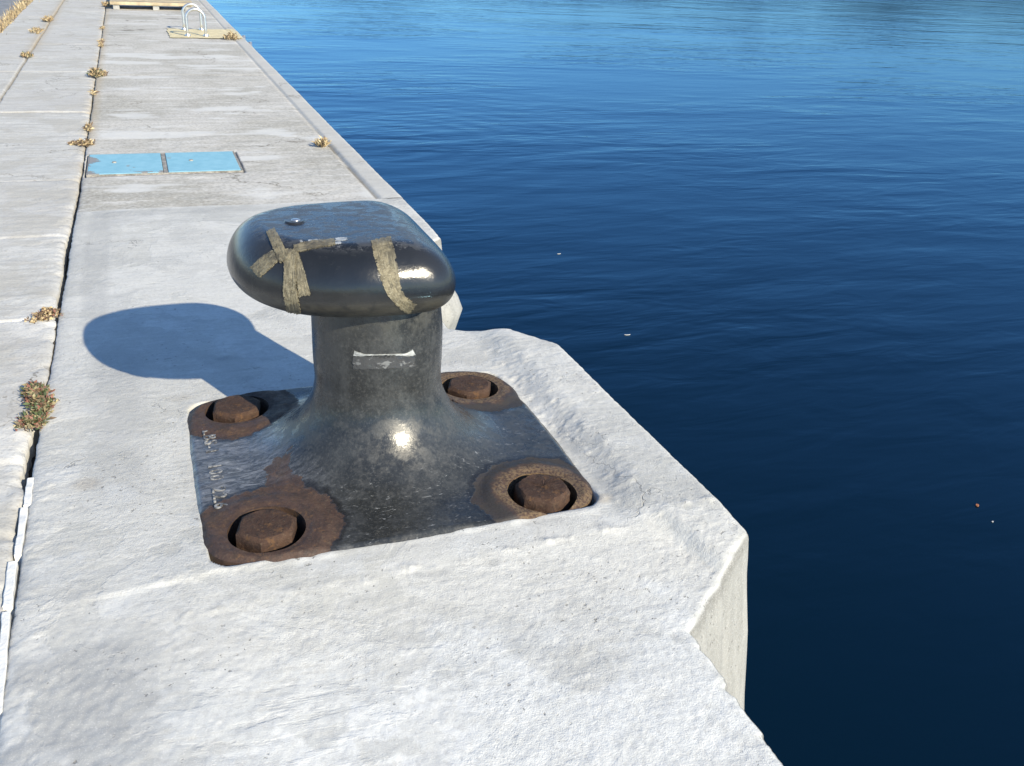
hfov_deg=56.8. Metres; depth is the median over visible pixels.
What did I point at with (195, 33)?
painted strip
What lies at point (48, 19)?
dry weed
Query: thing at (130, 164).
access hatch
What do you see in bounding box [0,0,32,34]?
dry grass
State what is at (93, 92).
dry weed
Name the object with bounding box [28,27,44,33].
dry weed
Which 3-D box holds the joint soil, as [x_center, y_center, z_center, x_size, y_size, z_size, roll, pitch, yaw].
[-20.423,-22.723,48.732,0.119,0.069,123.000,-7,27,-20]
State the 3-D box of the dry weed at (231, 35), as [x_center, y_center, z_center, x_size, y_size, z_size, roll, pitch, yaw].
[-3.361,-4.160,11.348,0.234,0.131,0.352,-7,27,-20]
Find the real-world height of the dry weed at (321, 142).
0.105 m
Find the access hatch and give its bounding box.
[86,151,243,177]
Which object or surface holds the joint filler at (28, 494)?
on the joint soil
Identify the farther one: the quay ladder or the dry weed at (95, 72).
the quay ladder
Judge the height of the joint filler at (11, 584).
0.049 m
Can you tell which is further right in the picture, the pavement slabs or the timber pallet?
the timber pallet
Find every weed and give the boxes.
[13,379,59,431]
[20,51,34,57]
[24,306,62,323]
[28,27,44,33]
[41,14,52,21]
[67,138,95,146]
[83,122,93,131]
[86,67,108,78]
[87,89,99,95]
[97,38,104,46]
[101,1,111,6]
[222,30,240,39]
[311,136,331,147]
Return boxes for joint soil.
[28,11,105,477]
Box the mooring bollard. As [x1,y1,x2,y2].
[187,201,591,565]
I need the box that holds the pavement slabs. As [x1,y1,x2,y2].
[0,0,106,629]
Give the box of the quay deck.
[77,0,402,212]
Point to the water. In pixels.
(781, 242)
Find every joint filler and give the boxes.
[0,611,12,717]
[2,561,19,620]
[14,507,27,570]
[23,477,33,506]
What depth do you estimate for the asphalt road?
14.16 m
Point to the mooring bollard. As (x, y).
(383, 429)
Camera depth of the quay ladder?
11.42 m
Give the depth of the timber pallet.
14.32 m
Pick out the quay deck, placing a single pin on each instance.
(159, 88)
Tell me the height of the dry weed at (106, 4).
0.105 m
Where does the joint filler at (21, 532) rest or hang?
on the joint soil
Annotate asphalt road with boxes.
[0,0,24,26]
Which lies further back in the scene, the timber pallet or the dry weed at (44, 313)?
the timber pallet
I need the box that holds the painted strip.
[166,28,241,37]
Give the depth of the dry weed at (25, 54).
9.11 m
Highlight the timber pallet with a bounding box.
[110,0,191,10]
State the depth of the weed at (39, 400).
2.71 m
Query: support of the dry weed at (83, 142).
on the joint soil
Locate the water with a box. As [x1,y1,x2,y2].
[207,0,1023,765]
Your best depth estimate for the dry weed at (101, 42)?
10.23 m
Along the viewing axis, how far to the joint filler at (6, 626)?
1.84 m
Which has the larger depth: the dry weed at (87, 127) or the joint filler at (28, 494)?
the dry weed at (87, 127)

